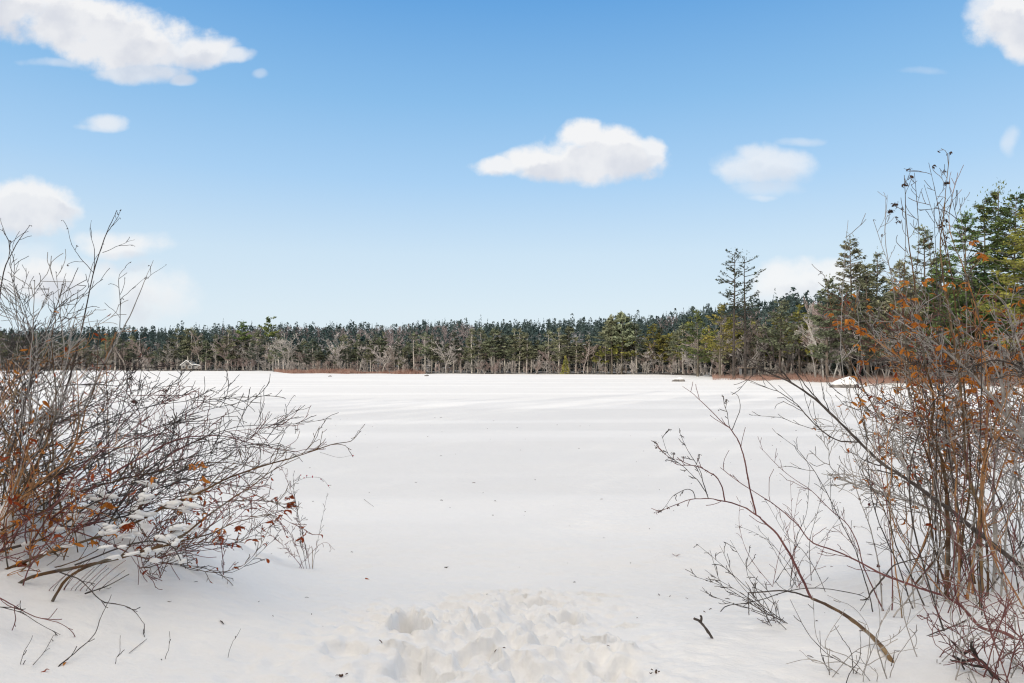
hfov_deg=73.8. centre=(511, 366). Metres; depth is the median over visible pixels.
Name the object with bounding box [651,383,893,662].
arching branch
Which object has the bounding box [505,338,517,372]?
pine tree
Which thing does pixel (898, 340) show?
bare tree
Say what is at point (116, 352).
bare tree
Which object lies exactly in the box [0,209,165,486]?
tall shrub
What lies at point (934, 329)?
bare tree
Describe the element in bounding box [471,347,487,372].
pine tree
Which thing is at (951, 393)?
grey shrub
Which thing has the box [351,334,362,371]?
pine tree
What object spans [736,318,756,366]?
pine tree
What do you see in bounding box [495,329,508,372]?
pine tree
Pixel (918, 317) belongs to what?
orange leaved shrub
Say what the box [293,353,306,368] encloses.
bare tree
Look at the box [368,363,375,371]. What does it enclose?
fir tree
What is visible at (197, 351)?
bare tree
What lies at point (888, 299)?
pine tree
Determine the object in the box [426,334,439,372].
pine tree
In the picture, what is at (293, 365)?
shore bush
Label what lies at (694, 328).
pine tree
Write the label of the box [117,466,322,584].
reddish shrub
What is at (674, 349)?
pine tree
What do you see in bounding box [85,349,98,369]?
pine tree
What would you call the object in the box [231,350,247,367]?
bare tree
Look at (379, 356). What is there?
bare tree
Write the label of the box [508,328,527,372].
pine tree
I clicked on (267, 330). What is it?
pine tree
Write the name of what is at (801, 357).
pine tree
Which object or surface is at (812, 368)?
shore bush
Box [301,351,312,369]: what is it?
pine tree
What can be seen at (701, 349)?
bare tree
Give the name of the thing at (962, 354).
fir tree
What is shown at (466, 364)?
shore bush
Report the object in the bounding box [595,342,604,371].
fir tree
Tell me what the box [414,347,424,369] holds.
pine tree
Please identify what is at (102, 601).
drooping branch
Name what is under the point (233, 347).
bare tree
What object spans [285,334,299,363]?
bare tree
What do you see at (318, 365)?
shore bush
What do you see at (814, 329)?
bare tree
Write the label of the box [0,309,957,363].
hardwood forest
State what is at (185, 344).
pine tree
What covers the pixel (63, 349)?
pine tree
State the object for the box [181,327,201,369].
pine tree
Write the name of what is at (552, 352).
bare tree
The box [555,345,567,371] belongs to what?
fir tree
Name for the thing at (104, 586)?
fallen twig
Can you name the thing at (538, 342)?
pine tree
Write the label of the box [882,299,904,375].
bare tree
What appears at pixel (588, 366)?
fir tree
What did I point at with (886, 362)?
bare tree
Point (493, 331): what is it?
pine tree
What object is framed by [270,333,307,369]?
bare tree
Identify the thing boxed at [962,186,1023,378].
pine tree
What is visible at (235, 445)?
bare shrub
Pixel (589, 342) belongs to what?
pine tree
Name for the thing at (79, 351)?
bare tree
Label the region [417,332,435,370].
pine tree
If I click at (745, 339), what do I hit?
pine tree
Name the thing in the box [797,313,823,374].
pine tree
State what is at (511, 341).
pine tree
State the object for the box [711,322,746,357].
bare tree
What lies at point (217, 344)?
pine tree
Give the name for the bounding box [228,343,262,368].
bare tree
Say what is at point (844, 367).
fir tree
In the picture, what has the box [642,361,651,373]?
shore bush
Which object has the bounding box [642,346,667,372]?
bare tree
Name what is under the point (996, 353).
fir tree
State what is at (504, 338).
pine tree
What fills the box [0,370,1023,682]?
snow ground
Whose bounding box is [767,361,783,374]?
shore bush
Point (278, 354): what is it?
pine tree
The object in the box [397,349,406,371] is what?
pine tree
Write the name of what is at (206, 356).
pine tree
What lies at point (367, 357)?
pine tree
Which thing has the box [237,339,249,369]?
bare tree
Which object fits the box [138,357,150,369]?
shore bush
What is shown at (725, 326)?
pine tree
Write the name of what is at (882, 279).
pine tree
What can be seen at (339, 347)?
pine tree
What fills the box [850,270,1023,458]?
grey shrub
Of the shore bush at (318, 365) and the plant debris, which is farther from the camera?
the shore bush at (318, 365)
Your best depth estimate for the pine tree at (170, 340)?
353.87 m
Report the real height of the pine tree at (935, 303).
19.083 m
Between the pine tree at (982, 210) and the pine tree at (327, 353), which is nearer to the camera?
the pine tree at (982, 210)
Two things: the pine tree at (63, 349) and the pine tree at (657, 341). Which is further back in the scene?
the pine tree at (63, 349)
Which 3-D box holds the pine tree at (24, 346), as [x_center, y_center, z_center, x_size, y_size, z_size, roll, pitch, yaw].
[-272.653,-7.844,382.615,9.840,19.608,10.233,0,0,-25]
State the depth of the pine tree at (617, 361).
199.89 m
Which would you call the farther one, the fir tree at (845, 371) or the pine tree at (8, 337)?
the pine tree at (8, 337)
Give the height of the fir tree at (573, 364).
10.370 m
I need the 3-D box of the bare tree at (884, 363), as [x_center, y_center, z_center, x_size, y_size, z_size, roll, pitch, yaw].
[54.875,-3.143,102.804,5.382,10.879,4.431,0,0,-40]
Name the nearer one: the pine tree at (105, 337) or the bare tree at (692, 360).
the bare tree at (692, 360)
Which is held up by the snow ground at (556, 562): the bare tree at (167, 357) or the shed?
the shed
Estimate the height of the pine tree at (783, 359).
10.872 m
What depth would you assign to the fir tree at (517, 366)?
232.49 m
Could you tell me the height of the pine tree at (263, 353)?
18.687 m
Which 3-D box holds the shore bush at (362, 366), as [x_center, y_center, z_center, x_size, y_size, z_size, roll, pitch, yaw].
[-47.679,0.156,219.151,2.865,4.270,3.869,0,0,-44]
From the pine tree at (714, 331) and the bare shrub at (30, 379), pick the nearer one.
the bare shrub at (30, 379)
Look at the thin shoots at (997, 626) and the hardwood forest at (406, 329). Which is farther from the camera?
the hardwood forest at (406, 329)
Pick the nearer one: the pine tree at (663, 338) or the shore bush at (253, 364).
the pine tree at (663, 338)
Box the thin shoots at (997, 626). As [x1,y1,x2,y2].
[863,504,1023,682]
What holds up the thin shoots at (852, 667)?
on the snow ground at (556, 562)
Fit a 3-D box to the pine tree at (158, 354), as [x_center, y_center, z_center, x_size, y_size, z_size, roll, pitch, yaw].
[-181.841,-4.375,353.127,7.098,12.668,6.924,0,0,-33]
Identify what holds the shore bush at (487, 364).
on the snow ground at (556, 562)
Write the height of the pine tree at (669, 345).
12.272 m
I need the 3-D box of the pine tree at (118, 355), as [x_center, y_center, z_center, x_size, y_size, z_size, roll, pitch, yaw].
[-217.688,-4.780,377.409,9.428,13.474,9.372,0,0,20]
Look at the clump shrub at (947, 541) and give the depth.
5.48 m
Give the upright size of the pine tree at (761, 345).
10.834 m
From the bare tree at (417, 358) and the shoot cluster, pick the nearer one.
the shoot cluster
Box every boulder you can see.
[672,377,684,381]
[829,376,858,387]
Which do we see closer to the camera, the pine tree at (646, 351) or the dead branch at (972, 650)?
the dead branch at (972, 650)
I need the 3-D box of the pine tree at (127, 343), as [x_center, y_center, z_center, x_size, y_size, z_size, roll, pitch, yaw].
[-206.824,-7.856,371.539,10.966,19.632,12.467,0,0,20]
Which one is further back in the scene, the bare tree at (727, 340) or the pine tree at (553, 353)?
the pine tree at (553, 353)
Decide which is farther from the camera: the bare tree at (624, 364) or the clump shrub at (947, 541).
the bare tree at (624, 364)
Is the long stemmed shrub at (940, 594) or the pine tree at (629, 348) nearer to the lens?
the long stemmed shrub at (940, 594)
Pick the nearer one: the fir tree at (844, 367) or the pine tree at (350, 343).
the fir tree at (844, 367)
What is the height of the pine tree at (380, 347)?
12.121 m
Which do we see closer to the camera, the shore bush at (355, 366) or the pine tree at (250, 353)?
the shore bush at (355, 366)
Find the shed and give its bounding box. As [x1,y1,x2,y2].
[737,367,756,376]
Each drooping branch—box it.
[0,598,74,636]
[54,569,144,666]
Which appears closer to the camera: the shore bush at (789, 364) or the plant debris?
the plant debris
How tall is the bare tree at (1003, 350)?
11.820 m
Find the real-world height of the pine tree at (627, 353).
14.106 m
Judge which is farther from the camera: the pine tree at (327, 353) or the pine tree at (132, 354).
the pine tree at (132, 354)
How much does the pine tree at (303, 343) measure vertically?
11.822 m
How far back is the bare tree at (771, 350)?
136.80 m
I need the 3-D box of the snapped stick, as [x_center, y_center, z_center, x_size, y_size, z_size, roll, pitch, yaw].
[1.232,1.729,4.292,0.211,0.347,0.026,0,0,-20]
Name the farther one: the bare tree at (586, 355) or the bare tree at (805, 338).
the bare tree at (586, 355)
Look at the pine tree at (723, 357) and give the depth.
142.87 m
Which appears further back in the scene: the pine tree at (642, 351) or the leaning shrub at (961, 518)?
the pine tree at (642, 351)
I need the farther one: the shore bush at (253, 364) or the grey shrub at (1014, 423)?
the shore bush at (253, 364)
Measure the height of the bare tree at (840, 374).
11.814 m
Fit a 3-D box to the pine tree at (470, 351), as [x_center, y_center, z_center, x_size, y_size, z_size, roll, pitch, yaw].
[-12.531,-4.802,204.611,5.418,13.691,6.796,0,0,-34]
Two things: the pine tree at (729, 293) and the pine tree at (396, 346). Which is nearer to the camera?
the pine tree at (729, 293)
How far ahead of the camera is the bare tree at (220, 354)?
338.60 m
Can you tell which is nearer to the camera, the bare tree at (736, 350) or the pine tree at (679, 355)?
the bare tree at (736, 350)
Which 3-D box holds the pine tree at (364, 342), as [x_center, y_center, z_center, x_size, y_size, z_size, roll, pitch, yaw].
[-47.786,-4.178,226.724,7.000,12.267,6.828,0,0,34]
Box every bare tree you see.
[67,338,89,361]
[85,340,105,366]
[110,344,131,363]
[113,336,119,369]
[128,337,152,369]
[144,355,157,369]
[162,342,181,369]
[190,331,204,369]
[209,339,217,369]
[211,341,230,360]
[222,335,245,369]
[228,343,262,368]
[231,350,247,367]
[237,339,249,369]
[243,342,259,369]
[262,345,272,369]
[265,339,282,367]
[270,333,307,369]
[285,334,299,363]
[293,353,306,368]
[294,349,310,368]
[324,332,349,367]
[354,333,376,369]
[362,341,399,371]
[380,347,392,372]
[386,345,400,370]
[395,351,408,370]
[409,347,423,362]
[429,341,461,373]
[456,343,465,372]
[472,358,487,372]
[528,353,544,369]
[536,355,544,371]
[538,348,553,372]
[544,339,569,370]
[576,342,597,373]
[584,346,598,372]
[593,346,609,372]
[618,352,630,372]
[637,343,656,372]
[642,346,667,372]
[668,356,677,373]
[679,331,716,374]
[680,347,696,373]
[691,345,705,365]
[701,332,718,374]
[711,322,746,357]
[723,323,749,363]
[727,330,781,366]
[739,320,769,366]
[752,326,781,374]
[753,344,769,371]
[778,316,811,375]
[794,304,828,376]
[797,355,807,374]
[799,298,821,376]
[807,315,877,379]
[809,306,854,377]
[811,302,860,369]
[835,346,855,369]
[857,347,891,375]
[861,330,905,377]
[864,311,888,377]
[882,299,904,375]
[887,311,913,378]
[923,307,954,376]
[977,315,1021,367]
[980,345,1000,376]
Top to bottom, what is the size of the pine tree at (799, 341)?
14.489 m
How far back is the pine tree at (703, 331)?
163.02 m
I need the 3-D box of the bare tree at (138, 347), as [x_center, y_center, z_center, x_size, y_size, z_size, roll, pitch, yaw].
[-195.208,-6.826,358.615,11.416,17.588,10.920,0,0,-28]
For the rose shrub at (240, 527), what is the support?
on the snow ground at (556, 562)
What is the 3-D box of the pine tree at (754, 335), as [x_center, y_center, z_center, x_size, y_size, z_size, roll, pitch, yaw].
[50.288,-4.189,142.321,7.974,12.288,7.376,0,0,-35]
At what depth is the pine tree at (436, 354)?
210.15 m
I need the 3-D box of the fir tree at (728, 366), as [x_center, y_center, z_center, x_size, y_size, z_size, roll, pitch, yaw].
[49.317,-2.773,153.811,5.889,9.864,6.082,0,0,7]
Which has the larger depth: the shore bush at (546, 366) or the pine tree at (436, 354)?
the pine tree at (436, 354)
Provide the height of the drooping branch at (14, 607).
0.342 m
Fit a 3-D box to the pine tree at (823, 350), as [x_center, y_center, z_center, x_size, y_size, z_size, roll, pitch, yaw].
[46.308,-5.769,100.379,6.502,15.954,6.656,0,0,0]
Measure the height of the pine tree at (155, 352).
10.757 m
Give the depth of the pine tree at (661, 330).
194.79 m
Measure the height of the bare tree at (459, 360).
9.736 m
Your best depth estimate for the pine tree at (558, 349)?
197.10 m
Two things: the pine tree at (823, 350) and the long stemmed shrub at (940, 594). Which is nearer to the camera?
the long stemmed shrub at (940, 594)
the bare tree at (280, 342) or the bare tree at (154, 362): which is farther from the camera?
the bare tree at (154, 362)
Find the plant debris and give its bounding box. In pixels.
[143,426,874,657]
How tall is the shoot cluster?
0.405 m
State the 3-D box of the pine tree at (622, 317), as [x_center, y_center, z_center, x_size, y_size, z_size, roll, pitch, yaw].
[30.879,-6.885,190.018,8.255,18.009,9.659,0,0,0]
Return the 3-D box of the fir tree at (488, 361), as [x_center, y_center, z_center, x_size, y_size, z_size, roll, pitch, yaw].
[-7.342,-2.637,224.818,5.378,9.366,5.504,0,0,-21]
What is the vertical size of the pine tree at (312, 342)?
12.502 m
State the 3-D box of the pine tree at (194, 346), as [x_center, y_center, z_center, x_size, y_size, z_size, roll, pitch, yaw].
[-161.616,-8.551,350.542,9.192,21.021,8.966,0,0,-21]
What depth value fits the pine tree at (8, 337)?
384.68 m
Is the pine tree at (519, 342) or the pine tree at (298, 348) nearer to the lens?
the pine tree at (519, 342)
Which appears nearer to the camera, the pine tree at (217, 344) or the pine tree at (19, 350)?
the pine tree at (217, 344)
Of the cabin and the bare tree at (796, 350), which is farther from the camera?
the cabin
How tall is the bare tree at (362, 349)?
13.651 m
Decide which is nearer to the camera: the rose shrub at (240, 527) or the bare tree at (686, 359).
the rose shrub at (240, 527)
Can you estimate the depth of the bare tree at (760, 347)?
135.46 m
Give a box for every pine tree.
[0,330,12,366]
[0,333,15,363]
[13,336,26,361]
[17,336,32,369]
[25,330,47,359]
[57,337,69,369]
[70,339,80,369]
[77,341,90,369]
[81,343,90,364]
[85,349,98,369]
[98,336,112,369]
[99,334,127,369]
[111,348,125,369]
[120,344,130,369]
[124,334,142,369]
[129,342,144,366]
[143,347,152,369]
[149,351,157,369]
[154,348,166,369]
[162,336,176,369]
[165,328,186,369]
[177,328,195,359]
[177,342,186,369]
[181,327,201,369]
[188,333,203,369]
[190,335,209,363]
[198,340,212,369]
[208,335,223,369]
[214,329,239,370]
[234,321,251,366]
[234,334,249,369]
[244,330,269,369]
[246,342,257,369]
[258,316,281,364]
[258,336,271,369]
[266,344,277,369]
[268,334,284,368]
[276,336,289,368]
[280,345,291,367]
[291,344,304,369]
[294,340,311,369]
[301,339,323,366]
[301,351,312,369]
[313,344,324,367]
[321,347,332,365]
[332,333,352,368]
[335,337,348,368]
[340,346,354,368]
[343,340,358,368]
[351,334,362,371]
[358,337,374,371]
[362,340,378,371]
[366,336,387,371]
[369,331,382,370]
[377,330,389,371]
[391,338,406,369]
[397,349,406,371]
[401,341,414,370]
[403,332,420,369]
[410,340,418,362]
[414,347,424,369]
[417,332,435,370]
[425,338,444,372]
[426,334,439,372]
[438,343,451,372]
[444,332,461,372]
[453,342,466,372]
[460,329,479,372]
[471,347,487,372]
[472,352,477,372]
[474,327,489,372]
[477,333,489,372]
[480,337,503,372]
[481,327,507,372]
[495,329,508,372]
[496,334,511,372]
[502,326,528,372]
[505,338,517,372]
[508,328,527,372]
[516,332,533,371]
[520,333,533,371]
[520,344,538,372]
[532,340,545,372]
[537,330,557,372]
[545,327,570,372]
[547,333,561,372]
[555,324,583,372]
[564,337,585,372]
[578,335,598,372]
[587,347,599,372]
[591,346,608,372]
[593,333,616,372]
[598,313,621,373]
[598,341,624,372]
[605,329,640,372]
[608,349,625,372]
[609,311,636,373]
[622,323,639,372]
[626,323,654,372]
[637,345,647,372]
[640,324,668,372]
[640,340,656,372]
[649,337,675,372]
[654,327,669,372]
[656,333,679,371]
[663,330,679,371]
[665,330,688,372]
[668,340,677,372]
[669,322,691,373]
[671,321,703,372]
[678,310,713,376]
[679,326,711,372]
[689,327,713,373]
[692,328,706,373]
[696,330,721,372]
[699,303,746,375]
[707,334,731,374]
[715,249,755,378]
[717,318,749,369]
[718,249,765,377]
[721,315,743,374]
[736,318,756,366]
[743,321,765,365]
[749,323,772,373]
[749,335,772,374]
[755,298,806,374]
[767,324,797,375]
[768,317,788,358]
[779,304,818,376]
[792,325,815,370]
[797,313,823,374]
[801,330,824,374]
[806,274,851,379]
[821,231,876,376]
[841,261,894,379]
[859,248,899,375]
[869,254,934,379]
[888,216,963,372]
[909,245,982,379]
[934,200,1005,373]
[945,187,1022,373]
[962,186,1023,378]
[967,180,1023,376]
[975,208,1023,352]
[990,237,1023,334]
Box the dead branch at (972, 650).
[950,641,1000,680]
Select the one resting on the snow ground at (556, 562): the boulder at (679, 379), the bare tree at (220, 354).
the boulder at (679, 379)
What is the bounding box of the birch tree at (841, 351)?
[831,308,858,378]
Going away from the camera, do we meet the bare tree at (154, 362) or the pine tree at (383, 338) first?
the pine tree at (383, 338)
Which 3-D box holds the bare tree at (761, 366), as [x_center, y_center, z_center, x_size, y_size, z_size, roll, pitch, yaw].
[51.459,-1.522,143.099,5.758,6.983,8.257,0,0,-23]
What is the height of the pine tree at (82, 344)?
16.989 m
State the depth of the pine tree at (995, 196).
97.06 m
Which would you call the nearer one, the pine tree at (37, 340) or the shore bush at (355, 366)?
the shore bush at (355, 366)
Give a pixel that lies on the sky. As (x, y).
(322, 162)
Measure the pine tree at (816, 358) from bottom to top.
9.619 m
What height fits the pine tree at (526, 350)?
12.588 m
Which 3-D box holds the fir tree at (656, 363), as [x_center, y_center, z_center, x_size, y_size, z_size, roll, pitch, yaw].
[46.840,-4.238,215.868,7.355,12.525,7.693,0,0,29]
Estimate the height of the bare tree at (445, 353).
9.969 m
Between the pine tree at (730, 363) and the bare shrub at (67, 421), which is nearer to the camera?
the bare shrub at (67, 421)
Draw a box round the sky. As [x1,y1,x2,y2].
[0,0,1023,339]
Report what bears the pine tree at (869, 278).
on the snow ground at (556, 562)
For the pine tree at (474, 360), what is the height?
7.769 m
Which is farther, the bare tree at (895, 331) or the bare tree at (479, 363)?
the bare tree at (479, 363)
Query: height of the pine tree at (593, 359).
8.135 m
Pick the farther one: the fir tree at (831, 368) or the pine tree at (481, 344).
the pine tree at (481, 344)
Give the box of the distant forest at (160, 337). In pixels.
[0,282,1020,367]
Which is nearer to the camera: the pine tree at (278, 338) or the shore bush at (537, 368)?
the shore bush at (537, 368)
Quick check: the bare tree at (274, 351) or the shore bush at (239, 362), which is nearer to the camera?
the bare tree at (274, 351)
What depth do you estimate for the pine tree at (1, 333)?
380.14 m
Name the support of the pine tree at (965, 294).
on the snow ground at (556, 562)
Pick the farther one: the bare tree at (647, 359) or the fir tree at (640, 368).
the fir tree at (640, 368)
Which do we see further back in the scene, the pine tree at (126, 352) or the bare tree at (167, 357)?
the pine tree at (126, 352)
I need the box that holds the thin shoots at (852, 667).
[786,580,923,682]
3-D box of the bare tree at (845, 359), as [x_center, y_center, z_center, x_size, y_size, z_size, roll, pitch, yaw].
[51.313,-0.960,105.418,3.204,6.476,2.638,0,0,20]
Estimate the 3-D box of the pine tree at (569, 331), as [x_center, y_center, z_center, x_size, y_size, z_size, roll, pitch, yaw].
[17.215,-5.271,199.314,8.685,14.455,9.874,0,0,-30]
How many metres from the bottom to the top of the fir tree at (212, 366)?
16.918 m
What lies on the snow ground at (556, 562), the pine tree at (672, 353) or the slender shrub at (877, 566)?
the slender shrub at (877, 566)
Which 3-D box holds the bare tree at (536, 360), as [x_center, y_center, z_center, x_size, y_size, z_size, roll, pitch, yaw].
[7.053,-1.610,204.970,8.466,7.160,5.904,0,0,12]
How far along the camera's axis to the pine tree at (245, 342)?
342.98 m
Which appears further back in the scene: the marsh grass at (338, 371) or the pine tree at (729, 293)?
the marsh grass at (338, 371)
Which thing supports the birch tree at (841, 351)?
on the snow ground at (556, 562)
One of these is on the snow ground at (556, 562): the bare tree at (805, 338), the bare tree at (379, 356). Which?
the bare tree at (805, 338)
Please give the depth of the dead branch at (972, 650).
3.73 m
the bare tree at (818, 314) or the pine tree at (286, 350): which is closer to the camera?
the bare tree at (818, 314)
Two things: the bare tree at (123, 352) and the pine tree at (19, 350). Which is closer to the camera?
the bare tree at (123, 352)
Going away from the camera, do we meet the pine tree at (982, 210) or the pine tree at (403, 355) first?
the pine tree at (982, 210)
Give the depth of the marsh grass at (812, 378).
102.35 m
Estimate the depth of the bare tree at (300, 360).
236.94 m
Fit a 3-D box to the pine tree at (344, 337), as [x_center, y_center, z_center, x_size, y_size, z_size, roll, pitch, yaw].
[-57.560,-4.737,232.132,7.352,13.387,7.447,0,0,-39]
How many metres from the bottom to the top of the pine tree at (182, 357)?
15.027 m
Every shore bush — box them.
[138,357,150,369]
[170,359,180,368]
[224,358,241,370]
[241,359,256,370]
[286,362,296,370]
[315,361,328,368]
[350,361,360,369]
[358,361,369,371]
[385,362,396,372]
[463,361,469,372]
[477,361,490,373]
[500,361,510,372]
[534,362,543,372]
[543,360,552,373]
[549,363,561,371]
[613,363,621,372]
[627,361,638,373]
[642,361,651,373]
[700,365,709,374]
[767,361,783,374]
[784,361,797,373]
[797,363,812,375]
[809,364,821,373]
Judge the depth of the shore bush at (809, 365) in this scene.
128.46 m
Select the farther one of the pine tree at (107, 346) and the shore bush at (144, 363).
the pine tree at (107, 346)
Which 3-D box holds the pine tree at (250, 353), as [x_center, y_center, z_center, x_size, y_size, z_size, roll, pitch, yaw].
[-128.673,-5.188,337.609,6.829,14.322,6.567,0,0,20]
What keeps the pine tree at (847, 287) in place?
on the snow ground at (556, 562)
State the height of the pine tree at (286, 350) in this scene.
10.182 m
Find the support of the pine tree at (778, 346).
on the snow ground at (556, 562)
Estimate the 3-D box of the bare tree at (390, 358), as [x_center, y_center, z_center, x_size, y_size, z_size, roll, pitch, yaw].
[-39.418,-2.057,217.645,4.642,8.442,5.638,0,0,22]
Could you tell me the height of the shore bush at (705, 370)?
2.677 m
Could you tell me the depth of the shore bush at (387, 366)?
214.19 m
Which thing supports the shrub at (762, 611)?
on the snow ground at (556, 562)
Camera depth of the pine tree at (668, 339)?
189.98 m
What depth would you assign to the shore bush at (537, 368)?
196.52 m
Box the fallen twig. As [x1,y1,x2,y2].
[84,574,128,593]
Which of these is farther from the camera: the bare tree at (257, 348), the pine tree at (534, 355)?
the bare tree at (257, 348)
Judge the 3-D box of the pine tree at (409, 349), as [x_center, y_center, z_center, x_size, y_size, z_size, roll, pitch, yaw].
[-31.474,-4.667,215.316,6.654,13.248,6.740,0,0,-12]
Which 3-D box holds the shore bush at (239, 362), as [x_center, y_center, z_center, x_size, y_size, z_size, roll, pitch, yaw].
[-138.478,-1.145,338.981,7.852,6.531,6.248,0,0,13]
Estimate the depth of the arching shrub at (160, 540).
4.69 m
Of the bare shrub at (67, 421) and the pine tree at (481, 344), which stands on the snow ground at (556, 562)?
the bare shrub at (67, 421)
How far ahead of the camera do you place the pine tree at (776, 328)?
139.23 m
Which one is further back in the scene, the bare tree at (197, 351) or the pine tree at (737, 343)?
the bare tree at (197, 351)
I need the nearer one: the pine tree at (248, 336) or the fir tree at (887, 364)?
the fir tree at (887, 364)
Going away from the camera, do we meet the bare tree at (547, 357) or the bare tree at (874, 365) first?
the bare tree at (874, 365)
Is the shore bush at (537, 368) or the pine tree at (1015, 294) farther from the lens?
the shore bush at (537, 368)
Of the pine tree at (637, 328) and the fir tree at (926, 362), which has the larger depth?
the pine tree at (637, 328)
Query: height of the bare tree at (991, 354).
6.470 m
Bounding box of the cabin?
[180,360,204,370]
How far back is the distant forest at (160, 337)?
480.90 m
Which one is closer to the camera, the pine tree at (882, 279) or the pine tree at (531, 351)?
the pine tree at (882, 279)
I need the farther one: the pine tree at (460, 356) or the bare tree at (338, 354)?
the bare tree at (338, 354)
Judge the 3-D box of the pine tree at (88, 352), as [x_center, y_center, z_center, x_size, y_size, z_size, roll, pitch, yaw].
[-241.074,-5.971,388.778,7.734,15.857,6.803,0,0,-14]
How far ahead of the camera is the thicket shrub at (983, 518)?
5.06 m
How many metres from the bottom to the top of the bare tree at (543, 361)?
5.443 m
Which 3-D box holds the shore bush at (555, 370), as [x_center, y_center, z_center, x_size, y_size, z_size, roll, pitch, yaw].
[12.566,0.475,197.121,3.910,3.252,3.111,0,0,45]
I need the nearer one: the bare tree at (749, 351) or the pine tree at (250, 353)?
the bare tree at (749, 351)
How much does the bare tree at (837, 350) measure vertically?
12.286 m
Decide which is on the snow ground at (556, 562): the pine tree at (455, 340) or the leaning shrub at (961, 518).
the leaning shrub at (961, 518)
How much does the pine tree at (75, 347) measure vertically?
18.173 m
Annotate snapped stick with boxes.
[693,615,712,638]
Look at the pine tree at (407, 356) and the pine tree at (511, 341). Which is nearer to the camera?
the pine tree at (511, 341)
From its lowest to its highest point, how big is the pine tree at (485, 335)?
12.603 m
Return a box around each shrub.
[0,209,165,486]
[0,223,127,522]
[0,311,146,541]
[0,327,232,554]
[0,367,338,589]
[0,392,364,601]
[0,429,148,585]
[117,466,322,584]
[224,452,353,568]
[685,540,868,629]
[720,451,1018,639]
[724,305,1023,569]
[735,465,844,590]
[758,379,938,611]
[806,287,1023,573]
[814,149,1023,614]
[826,277,1023,585]
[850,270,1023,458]
[850,331,1023,630]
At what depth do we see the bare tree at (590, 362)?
200.08 m
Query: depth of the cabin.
342.36 m
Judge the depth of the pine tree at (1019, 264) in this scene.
80.48 m
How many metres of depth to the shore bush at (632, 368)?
187.07 m
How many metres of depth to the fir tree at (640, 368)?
226.21 m
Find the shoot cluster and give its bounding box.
[49,560,125,590]
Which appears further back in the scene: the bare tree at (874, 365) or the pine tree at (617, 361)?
the pine tree at (617, 361)
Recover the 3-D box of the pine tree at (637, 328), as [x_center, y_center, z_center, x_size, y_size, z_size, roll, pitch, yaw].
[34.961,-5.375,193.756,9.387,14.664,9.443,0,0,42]
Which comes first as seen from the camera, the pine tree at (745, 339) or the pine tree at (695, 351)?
the pine tree at (745, 339)
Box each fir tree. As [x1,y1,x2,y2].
[116,344,133,369]
[202,340,214,369]
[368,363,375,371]
[485,355,492,371]
[513,346,522,371]
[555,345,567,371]
[571,341,579,371]
[581,344,593,372]
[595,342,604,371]
[627,347,639,370]
[638,356,650,371]
[650,334,668,372]
[722,339,740,374]
[789,352,813,374]
[824,359,847,376]
[830,356,847,377]
[839,334,873,378]
[870,314,895,375]
[914,316,937,376]
[946,318,979,377]
[978,302,1022,376]
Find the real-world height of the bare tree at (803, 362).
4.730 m
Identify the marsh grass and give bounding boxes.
[274,368,425,373]
[711,371,1023,386]
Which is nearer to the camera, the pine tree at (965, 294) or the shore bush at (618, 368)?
the pine tree at (965, 294)
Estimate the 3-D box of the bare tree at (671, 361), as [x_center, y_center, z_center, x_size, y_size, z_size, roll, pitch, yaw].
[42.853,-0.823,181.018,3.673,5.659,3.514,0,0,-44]
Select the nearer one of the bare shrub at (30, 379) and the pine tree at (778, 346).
the bare shrub at (30, 379)
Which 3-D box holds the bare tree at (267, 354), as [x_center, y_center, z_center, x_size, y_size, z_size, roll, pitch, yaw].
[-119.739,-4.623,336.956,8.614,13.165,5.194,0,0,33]

